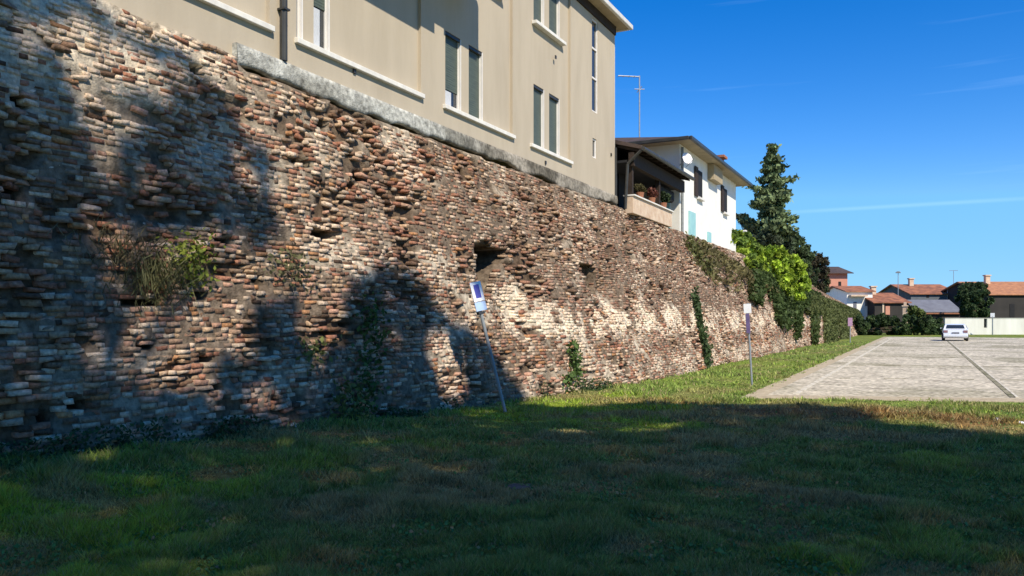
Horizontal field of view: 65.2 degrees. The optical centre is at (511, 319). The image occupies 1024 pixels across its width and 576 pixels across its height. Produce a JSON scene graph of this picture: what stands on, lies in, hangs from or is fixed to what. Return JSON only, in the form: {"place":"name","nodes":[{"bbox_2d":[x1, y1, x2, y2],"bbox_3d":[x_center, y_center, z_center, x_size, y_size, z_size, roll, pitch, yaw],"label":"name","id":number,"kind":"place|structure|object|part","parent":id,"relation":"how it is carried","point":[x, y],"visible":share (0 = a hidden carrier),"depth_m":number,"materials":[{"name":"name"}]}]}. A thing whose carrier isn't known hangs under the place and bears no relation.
{"place":"outdoors","nodes":[
{"label":"outdoors","id":0,"kind":"place"},
{"bbox_2d":[0,333,1023,575],"bbox_3d":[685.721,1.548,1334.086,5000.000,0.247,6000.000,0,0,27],"label":"ground","id":1,"kind":"structure","parent":0,"point":[862,338],"depth_m":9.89,"materials":[{"name":"green plant"}]},
{"bbox_2d":[0,377,618,470],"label":"wall foot weeds","id":2,"kind":"object","parent":1,"relation":"on","point":[226,425],"depth_m":9.16,"materials":[{"name":"green plant"}]},
{"bbox_2d":[294,327,375,421],"bbox_3d":[-2.687,1.034,12.014,0.554,1.877,1.689,0,0,33],"label":"leafy weed","id":3,"kind":"object","parent":1,"relation":"on","point":[347,390],"visible":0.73,"depth_m":12.02,"materials":[{"name":"green plant"}]},
{"bbox_2d":[0,0,857,458],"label":"brick wall","id":4,"kind":"structure","parent":1,"relation":"on","point":[136,124],"depth_m":11.59,"materials":[{"name":"brown brick"}]},
{"bbox_2d":[45,204,186,285],"bbox_3d":[-4.452,-0.856,9.158,0.617,0.916,1.734,0,0,27],"label":"grass tuft","id":5,"kind":"object","parent":4,"relation":"on","point":[126,240],"visible":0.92,"depth_m":9.14,"materials":[{"name":"green plant"}]},
{"bbox_2d":[102,228,211,316],"bbox_3d":[-4.238,-0.572,9.545,0.808,1.086,1.423,0,0,27],"label":"grass tuft","id":6,"kind":"object","parent":4,"relation":"attached to","point":[155,266],"visible":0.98,"depth_m":9.52,"materials":[{"name":"green plant"}]},
{"bbox_2d":[156,227,227,296],"bbox_3d":[-4.035,-0.745,10.079,0.405,0.920,1.079,0,0,27],"label":"leafy weed","id":7,"kind":"object","parent":4,"relation":"attached to","point":[196,254],"visible":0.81,"depth_m":10.13,"materials":[{"name":"green plant"}]},
{"bbox_2d":[254,241,321,298],"bbox_3d":[-3.258,-0.743,11.693,0.326,0.836,1.351,0,0,27],"label":"leafy weed","id":8,"kind":"object","parent":4,"relation":"attached to","point":[290,265],"visible":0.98,"depth_m":11.70,"materials":[{"name":"green plant"}]},
{"bbox_2d":[341,287,393,419],"bbox_3d":[-2.300,0.598,12.724,0.436,2.606,1.460,0,0,16],"label":"leafy weed","id":9,"kind":"object","parent":4,"relation":"attached to","point":[379,336],"visible":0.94,"depth_m":12.81,"materials":[{"name":"green plant"}]},
{"bbox_2d":[105,0,632,205],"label":"beige building","id":10,"kind":"structure","parent":4,"relation":"on","point":[532,80],"depth_m":17.86,"materials":[{"name":"beige paint"}]},
{"bbox_2d":[296,0,302,38],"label":"window","id":11,"kind":"structure","parent":10,"relation":"in","point":[299,3],"depth_m":13.00,"materials":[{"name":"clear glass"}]},
{"bbox_2d":[314,0,329,50],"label":"window","id":12,"kind":"structure","parent":10,"relation":"in","point":[321,8],"depth_m":13.57,"materials":[{"name":"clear glass"}]},
{"bbox_2d":[445,31,460,109],"bbox_3d":[-1.312,-5.310,17.203,0.118,1.616,0.660,0,0,27],"label":"window","id":13,"kind":"structure","parent":10,"relation":"in","point":[452,43],"depth_m":17.30,"materials":[{"name":"white glass"}]},
{"bbox_2d":[469,45,482,119],"bbox_3d":[-0.869,-5.310,18.065,0.118,1.616,0.640,0,0,27],"label":"window","id":14,"kind":"structure","parent":10,"relation":"in","point":[475,56],"depth_m":18.18,"materials":[{"name":"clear glass"}]},
{"bbox_2d":[534,85,543,147],"bbox_3d":[0.654,-5.310,21.027,0.118,1.616,0.660,0,0,27],"label":"window","id":15,"kind":"structure","parent":10,"relation":"in","point":[538,92],"depth_m":21.15,"materials":[{"name":"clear glass"}]},
{"bbox_2d":[534,0,543,24],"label":"window","id":16,"kind":"structure","parent":10,"relation":"in","point":[538,4],"depth_m":21.21,"materials":[{"name":"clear glass"}]},
{"bbox_2d":[549,94,559,154],"bbox_3d":[1.106,-5.310,21.907,0.118,1.616,0.700,0,0,27],"label":"window","id":17,"kind":"structure","parent":10,"relation":"in","point":[554,103],"depth_m":22.07,"materials":[{"name":"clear glass"}]},
{"bbox_2d":[549,0,559,36],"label":"window","id":18,"kind":"structure","parent":10,"relation":"in","point":[554,5],"depth_m":22.07,"materials":[{"name":"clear glass"}]},
{"bbox_2d":[592,19,596,112],"bbox_3d":[2.477,-7.740,24.419,0.060,2.816,0.496,0,0,27],"label":"window","id":19,"kind":"structure","parent":10,"relation":"in","point":[594,24],"depth_m":24.53,"materials":[{"name":"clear glass"}]},
{"bbox_2d":[593,139,595,158],"bbox_3d":[2.466,-5.225,24.386,0.070,0.586,0.327,0,0,27],"label":"window","id":20,"kind":"structure","parent":10,"relation":"in","point":[594,141],"depth_m":24.49,"materials":[{"name":"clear glass"}]},
{"bbox_2d":[562,337,586,393],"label":"leafy weed","id":21,"kind":"object","parent":4,"relation":"attached to","point":[576,371],"visible":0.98,"depth_m":18.17,"materials":[{"name":"green plant"}]},
{"bbox_2d":[623,194,673,226],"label":"terrace parapet","id":22,"kind":"structure","parent":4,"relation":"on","point":[642,207],"depth_m":27.31,"materials":[{"name":"beige paint"}]},
{"bbox_2d":[634,183,647,196],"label":"potted plant","id":23,"kind":"object","parent":22,"relation":"on","point":[640,188],"visible":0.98,"depth_m":26.82,"materials":[{"name":"green plant"}]},
{"bbox_2d":[647,187,658,202],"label":"potted plant","id":24,"kind":"object","parent":22,"relation":"on","point":[652,193],"visible":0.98,"depth_m":27.98,"materials":[{"name":"red plant"}]},
{"bbox_2d":[660,191,670,206],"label":"potted plant","id":25,"kind":"object","parent":22,"relation":"on","point":[665,198],"visible":0.85,"depth_m":29.19,"materials":[{"name":"green plant"}]},
{"bbox_2d":[683,231,718,285],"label":"leafy weed","id":26,"kind":"object","parent":4,"relation":"attached to","point":[692,247],"visible":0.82,"depth_m":31.36,"materials":[{"name":"green plant"}]},
{"bbox_2d":[690,286,713,368],"bbox_3d":[6.502,0.361,27.675,0.746,3.146,2.495,0,0,2],"label":"ivy","id":27,"kind":"object","parent":4,"relation":"attached to","point":[704,341],"visible":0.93,"depth_m":27.42,"materials":[{"name":"green plant"}]},
{"bbox_2d":[696,239,780,294],"bbox_3d":[11.135,-2.137,37.950,1.168,2.292,17.172,0,0,29],"label":"creeper","id":28,"kind":"object","parent":4,"relation":"attached to","point":[735,265],"visible":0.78,"depth_m":34.52,"materials":[{"name":"green plant"}]},
{"bbox_2d":[730,228,772,272],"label":"shrub","id":29,"kind":"object","parent":4,"relation":"on","point":[741,241],"visible":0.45,"depth_m":41.35,"materials":[{"name":"green plant"}]},
{"bbox_2d":[736,143,799,243],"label":"conifer tree","id":30,"kind":"object","parent":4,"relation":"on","point":[773,195],"visible":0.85,"depth_m":53.53,"materials":[{"name":"green plant"}]},
{"bbox_2d":[750,225,795,254],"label":"shrub","id":31,"kind":"object","parent":4,"relation":"on","point":[764,238],"visible":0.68,"depth_m":52.69,"materials":[{"name":"green plant"}]},
{"bbox_2d":[745,238,812,300],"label":"shrub","id":32,"kind":"object","parent":4,"relation":"on","point":[790,270],"visible":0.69,"depth_m":45.77,"materials":[{"name":"green plant"}]},
{"bbox_2d":[747,268,822,345],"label":"creeper","id":33,"kind":"object","parent":4,"relation":"attached to","point":[786,308],"visible":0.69,"depth_m":43.52,"materials":[{"name":"green plant"}]},
{"bbox_2d":[806,292,863,344],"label":"creeper","id":34,"kind":"object","parent":4,"relation":"attached to","point":[835,314],"visible":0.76,"depth_m":64.24,"materials":[{"name":"green plant"}]},
{"bbox_2d":[469,281,506,411],"bbox_3d":[-0.394,0.492,14.112,0.260,2.380,0.092,-14,0,-45],"label":"parking sign","id":35,"kind":"object","parent":1,"relation":"on","point":[477,293],"visible":0.99,"depth_m":14.09,"materials":[{"name":"metal"}]},
{"bbox_2d":[0,368,1023,575],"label":"clover weeds","id":36,"kind":"object","parent":1,"relation":"on","point":[397,563],"visible":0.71,"depth_m":6.22,"materials":[{"name":"green plant"}]},
{"bbox_2d":[506,483,533,489],"bbox_3d":[0.076,1.622,7.792,0.290,0.029,0.275,0,0,-29],"label":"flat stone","id":37,"kind":"object","parent":1,"relation":"on","point":[516,485],"visible":0.64,"depth_m":7.75,"materials":[{"name":"grey stone"}]},
{"bbox_2d":[743,303,752,385],"bbox_3d":[5.839,0.616,19.664,0.180,2.054,0.083,-3,0,19],"label":"parking sign","id":38,"kind":"object","parent":1,"relation":"on","point":[747,308],"visible":0.94,"depth_m":19.64,"materials":[{"name":"metal"}]},
{"bbox_2d":[747,337,886,394],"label":"gravel verge","id":39,"kind":"structure","parent":1,"relation":"on","point":[768,389],"depth_m":23.37,"materials":[{"name":"beige gravel"}]},
{"bbox_2d":[817,267,853,286],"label":"salmon house","id":40,"kind":"structure","parent":1,"relation":"on","point":[838,276],"depth_m":108.00,"materials":[{"name":"paint"}]},
{"bbox_2d":[848,318,851,342],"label":"parking sign","id":41,"kind":"object","parent":1,"relation":"on","point":[850,322],"visible":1,"depth_m":57.11,"materials":[{"name":"metal"}]},
{"bbox_2d":[826,286,875,319],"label":"white building","id":42,"kind":"structure","parent":1,"relation":"on","point":[854,296],"depth_m":100.00,"materials":[{"name":"paint"}]},
{"bbox_2d":[746,395,1023,401],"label":"parking edge","id":43,"kind":"object","parent":1,"relation":"on","point":[889,398],"visible":0.39,"depth_m":16.13,"materials":[{"name":"grey concrete"}]},
{"bbox_2d":[865,286,911,332],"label":"red roofed shed","id":44,"kind":"structure","parent":1,"relation":"on","point":[890,304],"depth_m":98.05,"materials":[{"name":"ceramic"}]},
{"bbox_2d":[768,337,1023,397],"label":"parking lot","id":45,"kind":"structure","parent":1,"relation":"on","point":[923,368],"depth_m":24.67,"materials":[{"name":"grey concrete"}]},
{"bbox_2d":[793,338,891,393],"bbox_3d":[19.338,1.584,42.949,0.110,0.008,57.922,0,0,27],"label":"road marking","id":46,"kind":"object","parent":45,"relation":"on","point":[816,381],"visible":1,"depth_m":23.63,"materials":[{"name":"white paint"}]},
{"bbox_2d":[849,341,1023,379],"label":"parking joints","id":47,"kind":"object","parent":45,"relation":"on","point":[943,350],"visible":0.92,"depth_m":27.76,"materials":[{"name":"grey concrete"}]},
{"bbox_2d":[940,324,968,340],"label":"parked car","id":48,"kind":"object","parent":45,"relation":"on","point":[954,330],"visible":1,"depth_m":60.29,"materials":[{"name":"white paint"}]},
{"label":"rear window","id":49,"kind":"part","parent":48,"relation":"part of","materials":[{"name":"black glass"}]},
{"bbox_2d":[947,341,1017,397],"bbox_3d":[21.869,1.582,38.915,0.160,0.012,50.784,0,0,27],"label":"gutter","id":50,"kind":"object","parent":45,"relation":"on","point":[1003,388],"visible":1,"depth_m":22.34,"materials":[{"name":"grey concrete"}]},
{"bbox_2d":[853,313,943,334],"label":"hedge","id":51,"kind":"object","parent":1,"relation":"on","point":[878,324],"visible":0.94,"depth_m":84.11,"materials":[{"name":"green plant"}]},
{"bbox_2d":[902,302,907,322],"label":"gate pillar","id":52,"kind":"structure","parent":1,"relation":"on","point":[905,306],"depth_m":89.78,"materials":[{"name":"beige concrete"}]},
{"bbox_2d":[878,278,947,299],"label":"grey house","id":53,"kind":"structure","parent":1,"relation":"on","point":[910,290],"depth_m":114.24,"materials":[{"name":"tile"}]},
{"bbox_2d":[906,305,926,333],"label":"shrub","id":54,"kind":"object","parent":1,"relation":"on","point":[917,312],"visible":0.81,"depth_m":89.49,"materials":[{"name":"green plant"}]},
{"bbox_2d":[908,300,959,332],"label":"grey lean to","id":55,"kind":"object","parent":1,"relation":"on","point":[936,309],"visible":0.36,"depth_m":100.61,"materials":[{"name":"metal"}]},
{"bbox_2d":[953,281,995,318],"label":"broadleaf tree","id":56,"kind":"object","parent":1,"relation":"on","point":[970,296],"visible":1,"depth_m":94.21,"materials":[{"name":"green plant"}]},
{"bbox_2d":[941,275,1023,318],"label":"long barn","id":57,"kind":"structure","parent":1,"relation":"on","point":[1009,299],"depth_m":102.00,"materials":[{"name":"orange tile"}]},
{"bbox_2d":[1010,304,1014,317],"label":"door","id":58,"kind":"structure","parent":57,"relation":"in","point":[1012,306],"depth_m":101.95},
{"bbox_2d":[944,318,1023,334],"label":"white yard wall","id":59,"kind":"structure","parent":1,"relation":"on","point":[1001,326],"depth_m":88.00,"materials":[{"name":"paint"}]},
{"bbox_2d":[990,313,994,334],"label":"short post","id":60,"kind":"object","parent":1,"relation":"on","point":[992,315],"visible":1,"depth_m":85.95,"materials":[{"name":"metal"}]},
{"bbox_2d":[608,0,1023,292],"label":"sky","id":61,"kind":"structure","parent":0,"point":[900,123],"materials":[{"name":"blue"}]},
{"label":"sloping terrain","id":62,"kind":"structure","parent":0,"visible":0},
{"bbox_2d":[786,231,814,274],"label":"broadleaf tree","id":63,"kind":"object","parent":62,"relation":"on","point":[805,253],"visible":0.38,"depth_m":69.19,"materials":[{"name":"green plant"}]},
{"bbox_2d":[809,251,830,293],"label":"purple leaved tree","id":64,"kind":"object","parent":62,"relation":"on","point":[820,263],"visible":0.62,"depth_m":81.44,"materials":[{"name":"green plant"}]},
{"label":"terrace ground","id":65,"kind":"structure","parent":0,"visible":0},
{"bbox_2d":[615,140,694,214],"bbox_3d":[3.660,-5.150,29.444,4.590,3.500,6.380,0,0,27],"label":"porch","id":66,"kind":"object","parent":65,"relation":"on","point":[647,168],"visible":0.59,"depth_m":27.93,"materials":[{"name":"wood"}]},
{"bbox_2d":[609,135,752,251],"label":"white house","id":67,"kind":"structure","parent":65,"relation":"on","point":[703,206],"depth_m":34.69,"materials":[{"name":"paint"}]},
{"bbox_2d":[618,75,644,136],"bbox_3d":[5.467,-9.411,36.697,1.236,3.621,0.234,0,0,-3],"label":"tv aerial","id":68,"kind":"object","parent":67,"relation":"attached to","point":[639,89],"visible":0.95,"depth_m":36.69,"materials":[{"name":"metal"}]},
{"bbox_2d":[680,153,692,166],"bbox_3d":[6.888,-6.324,31.509,0.673,0.568,0.392,0,0,27],"label":"satellite dish","id":69,"kind":"object","parent":67,"relation":"attached to","point":[687,158],"visible":1,"depth_m":31.51,"materials":[{"name":"metal"}]},
{"bbox_2d":[688,211,695,236],"bbox_3d":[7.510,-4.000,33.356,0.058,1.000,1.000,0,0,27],"label":"door","id":70,"kind":"structure","parent":67,"relation":"in","point":[691,215],"depth_m":33.15,"materials":[{"name":"teal paint"}]},
{"bbox_2d":[698,168,701,197],"bbox_3d":[8.112,-5.875,34.537,0.048,1.250,0.850,0,0,27],"label":"window","id":71,"kind":"structure","parent":67,"relation":"in","point":[699,171],"depth_m":34.46,"materials":[{"name":"grey glass"}]},
{"bbox_2d":[724,187,726,211],"bbox_3d":[10.386,-5.825,38.962,0.048,1.250,0.800,0,0,27],"label":"window","id":72,"kind":"structure","parent":67,"relation":"in","point":[725,189],"depth_m":38.90,"materials":[{"name":"grey glass"}]},
{"bbox_2d":[736,213,749,231],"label":"shrub","id":73,"kind":"object","parent":65,"relation":"on","point":[741,215],"visible":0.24,"depth_m":57.85,"materials":[{"name":"green plant"}]}
]}

